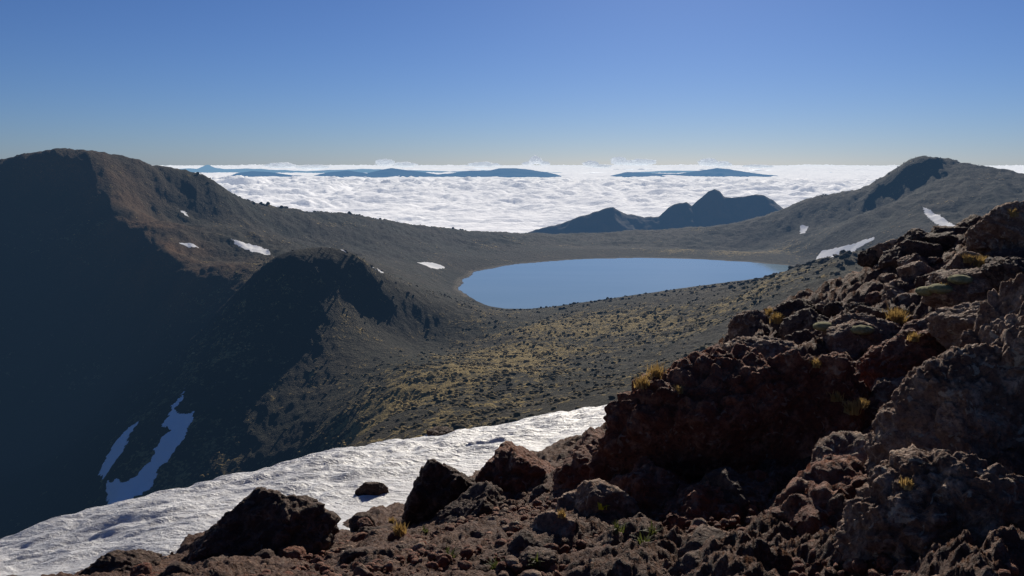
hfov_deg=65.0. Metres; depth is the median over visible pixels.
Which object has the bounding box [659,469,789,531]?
volcanic boulder
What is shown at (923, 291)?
cushion moss
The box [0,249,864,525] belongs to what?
tussock grass slopes
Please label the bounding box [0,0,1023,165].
sky
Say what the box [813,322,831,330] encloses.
cushion moss
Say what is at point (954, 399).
volcanic boulder
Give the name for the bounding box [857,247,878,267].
volcanic boulder
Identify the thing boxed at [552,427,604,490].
volcanic boulder
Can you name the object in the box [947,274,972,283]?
cushion moss
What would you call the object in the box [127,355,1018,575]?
scoria rubble
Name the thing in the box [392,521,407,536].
tussock grass
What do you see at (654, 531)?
rosette plant
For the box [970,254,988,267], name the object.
tussock grass
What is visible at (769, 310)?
tussock grass
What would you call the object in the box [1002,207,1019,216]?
tussock grass
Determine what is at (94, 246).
volcanic terrain
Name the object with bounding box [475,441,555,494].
volcanic boulder
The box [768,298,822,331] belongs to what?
volcanic boulder
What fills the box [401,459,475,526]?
volcanic boulder
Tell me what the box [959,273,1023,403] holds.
volcanic boulder
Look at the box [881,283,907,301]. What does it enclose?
volcanic boulder
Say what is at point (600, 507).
grass tuft
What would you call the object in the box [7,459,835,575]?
scattered scoria rocks
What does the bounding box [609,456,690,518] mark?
volcanic boulder
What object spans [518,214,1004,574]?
scattered lava rocks
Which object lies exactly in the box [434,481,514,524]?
volcanic boulder
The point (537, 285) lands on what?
crater lake
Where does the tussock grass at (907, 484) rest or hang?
on the volcanic boulder at (950, 496)
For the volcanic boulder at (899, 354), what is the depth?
6.59 m
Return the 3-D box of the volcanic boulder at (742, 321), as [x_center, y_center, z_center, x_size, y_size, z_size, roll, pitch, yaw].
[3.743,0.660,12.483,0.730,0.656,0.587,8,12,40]
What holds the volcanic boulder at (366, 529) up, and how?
on the scoria ground at (751, 551)
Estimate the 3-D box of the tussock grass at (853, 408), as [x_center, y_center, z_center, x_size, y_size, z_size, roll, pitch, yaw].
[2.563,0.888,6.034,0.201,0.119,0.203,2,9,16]
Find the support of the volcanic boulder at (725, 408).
on the scoria ground at (751, 551)
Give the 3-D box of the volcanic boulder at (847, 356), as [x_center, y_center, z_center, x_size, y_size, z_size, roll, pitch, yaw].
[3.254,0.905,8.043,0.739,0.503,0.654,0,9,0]
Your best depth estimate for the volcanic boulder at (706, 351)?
9.22 m
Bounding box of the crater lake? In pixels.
[458,258,788,308]
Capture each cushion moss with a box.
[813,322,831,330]
[850,325,873,334]
[915,286,932,295]
[927,284,952,293]
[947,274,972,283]
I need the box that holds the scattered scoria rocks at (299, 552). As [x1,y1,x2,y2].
[75,258,942,575]
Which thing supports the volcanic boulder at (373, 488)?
on the snow bank
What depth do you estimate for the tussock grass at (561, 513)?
5.13 m
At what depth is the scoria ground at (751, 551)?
4.91 m
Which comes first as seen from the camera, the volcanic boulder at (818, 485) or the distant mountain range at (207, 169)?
the volcanic boulder at (818, 485)
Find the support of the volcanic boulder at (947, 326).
on the scoria ground at (751, 551)
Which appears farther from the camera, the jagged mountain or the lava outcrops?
the jagged mountain
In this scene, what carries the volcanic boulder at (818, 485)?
on the scoria ground at (751, 551)
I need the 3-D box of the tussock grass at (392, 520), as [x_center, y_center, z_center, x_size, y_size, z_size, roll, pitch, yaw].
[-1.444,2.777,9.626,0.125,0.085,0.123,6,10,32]
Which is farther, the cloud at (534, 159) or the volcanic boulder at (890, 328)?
the cloud at (534, 159)
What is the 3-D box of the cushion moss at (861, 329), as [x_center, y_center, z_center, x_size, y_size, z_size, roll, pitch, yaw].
[3.671,0.439,8.421,0.245,0.102,0.205,0,9,0]
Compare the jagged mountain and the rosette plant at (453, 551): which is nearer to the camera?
the rosette plant at (453, 551)
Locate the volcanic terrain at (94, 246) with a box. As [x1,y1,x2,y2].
[0,148,1023,538]
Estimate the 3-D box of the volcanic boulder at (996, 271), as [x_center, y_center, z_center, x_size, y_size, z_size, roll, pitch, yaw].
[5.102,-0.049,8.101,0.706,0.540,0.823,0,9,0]
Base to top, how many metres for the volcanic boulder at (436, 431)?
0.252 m
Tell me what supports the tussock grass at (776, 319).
on the volcanic boulder at (787, 308)
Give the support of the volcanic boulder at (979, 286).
on the scoria ground at (751, 551)
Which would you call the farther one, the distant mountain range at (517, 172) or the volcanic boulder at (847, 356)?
the distant mountain range at (517, 172)
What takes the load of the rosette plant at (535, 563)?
on the scoria ground at (751, 551)
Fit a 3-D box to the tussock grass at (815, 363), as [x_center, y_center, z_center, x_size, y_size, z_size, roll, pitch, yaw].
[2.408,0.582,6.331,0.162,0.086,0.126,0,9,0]
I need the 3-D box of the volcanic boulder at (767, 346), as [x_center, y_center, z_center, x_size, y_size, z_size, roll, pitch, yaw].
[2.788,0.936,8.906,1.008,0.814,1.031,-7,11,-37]
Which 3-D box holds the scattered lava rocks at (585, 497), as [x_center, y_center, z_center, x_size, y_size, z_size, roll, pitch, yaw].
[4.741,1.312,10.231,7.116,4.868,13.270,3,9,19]
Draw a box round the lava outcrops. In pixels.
[196,157,959,309]
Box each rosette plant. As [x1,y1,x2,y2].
[446,544,460,557]
[484,557,503,569]
[527,552,544,566]
[607,520,629,533]
[631,529,652,544]
[641,520,663,536]
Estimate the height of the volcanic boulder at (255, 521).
0.976 m
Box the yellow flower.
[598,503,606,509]
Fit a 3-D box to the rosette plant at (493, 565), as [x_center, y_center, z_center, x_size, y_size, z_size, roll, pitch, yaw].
[-0.096,1.539,4.509,0.122,0.074,0.134,0,9,0]
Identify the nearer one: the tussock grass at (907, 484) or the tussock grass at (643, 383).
the tussock grass at (907, 484)
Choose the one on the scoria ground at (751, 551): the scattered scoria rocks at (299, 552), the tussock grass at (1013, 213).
the scattered scoria rocks at (299, 552)
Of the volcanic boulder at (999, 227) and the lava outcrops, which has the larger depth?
the lava outcrops
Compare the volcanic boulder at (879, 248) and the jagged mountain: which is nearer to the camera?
the volcanic boulder at (879, 248)
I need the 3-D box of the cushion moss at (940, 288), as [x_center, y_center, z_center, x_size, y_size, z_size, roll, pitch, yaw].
[4.401,0.007,8.248,0.246,0.102,0.203,0,9,0]
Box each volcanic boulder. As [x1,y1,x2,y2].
[78,549,161,575]
[187,486,340,562]
[355,482,388,495]
[357,525,389,532]
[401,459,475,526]
[426,427,454,435]
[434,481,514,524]
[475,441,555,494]
[479,528,567,564]
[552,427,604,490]
[587,342,798,482]
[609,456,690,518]
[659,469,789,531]
[699,345,721,355]
[724,335,798,360]
[728,309,768,340]
[756,349,874,469]
[764,453,868,538]
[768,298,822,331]
[818,312,901,342]
[825,351,854,366]
[833,443,1023,575]
[855,328,945,388]
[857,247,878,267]
[864,343,1023,472]
[871,239,896,258]
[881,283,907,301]
[921,267,996,308]
[923,231,958,250]
[926,300,987,349]
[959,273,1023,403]
[963,201,1023,255]
[980,257,1023,292]
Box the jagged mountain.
[528,189,782,233]
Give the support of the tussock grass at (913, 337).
on the volcanic boulder at (899, 354)
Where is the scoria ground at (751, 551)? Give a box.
[41,223,1023,575]
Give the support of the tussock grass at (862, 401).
on the volcanic boulder at (807, 421)
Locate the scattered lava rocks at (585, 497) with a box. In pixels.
[530,250,980,537]
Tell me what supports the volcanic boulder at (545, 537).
on the scoria ground at (751, 551)
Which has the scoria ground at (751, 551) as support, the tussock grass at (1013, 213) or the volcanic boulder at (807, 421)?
the volcanic boulder at (807, 421)
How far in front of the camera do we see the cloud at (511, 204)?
13989.21 m
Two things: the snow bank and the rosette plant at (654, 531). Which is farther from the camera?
the snow bank
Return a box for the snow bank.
[0,405,605,575]
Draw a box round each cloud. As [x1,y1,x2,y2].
[159,164,1023,232]
[263,155,772,168]
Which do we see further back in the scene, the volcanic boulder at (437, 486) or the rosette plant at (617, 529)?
the volcanic boulder at (437, 486)
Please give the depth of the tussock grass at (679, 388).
6.44 m
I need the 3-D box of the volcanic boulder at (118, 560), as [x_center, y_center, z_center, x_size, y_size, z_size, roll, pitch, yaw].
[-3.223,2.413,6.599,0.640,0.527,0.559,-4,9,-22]
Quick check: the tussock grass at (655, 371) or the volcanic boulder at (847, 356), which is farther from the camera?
the volcanic boulder at (847, 356)
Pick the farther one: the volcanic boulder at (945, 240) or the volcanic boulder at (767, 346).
the volcanic boulder at (945, 240)
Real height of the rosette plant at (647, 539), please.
0.064 m
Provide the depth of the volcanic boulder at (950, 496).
3.42 m
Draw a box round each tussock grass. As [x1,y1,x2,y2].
[388,516,395,523]
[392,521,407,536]
[557,508,566,518]
[633,374,654,389]
[640,363,668,378]
[674,384,683,393]
[764,307,773,314]
[768,312,785,323]
[809,357,821,367]
[826,391,846,401]
[840,400,864,415]
[857,397,869,408]
[882,307,910,323]
[896,474,914,490]
[906,332,921,341]
[960,253,973,262]
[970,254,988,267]
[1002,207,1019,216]
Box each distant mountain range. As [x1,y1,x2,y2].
[181,165,756,172]
[231,168,775,177]
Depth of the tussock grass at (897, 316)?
8.87 m
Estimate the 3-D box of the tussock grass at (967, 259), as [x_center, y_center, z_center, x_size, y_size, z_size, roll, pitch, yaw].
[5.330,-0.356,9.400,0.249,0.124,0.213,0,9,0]

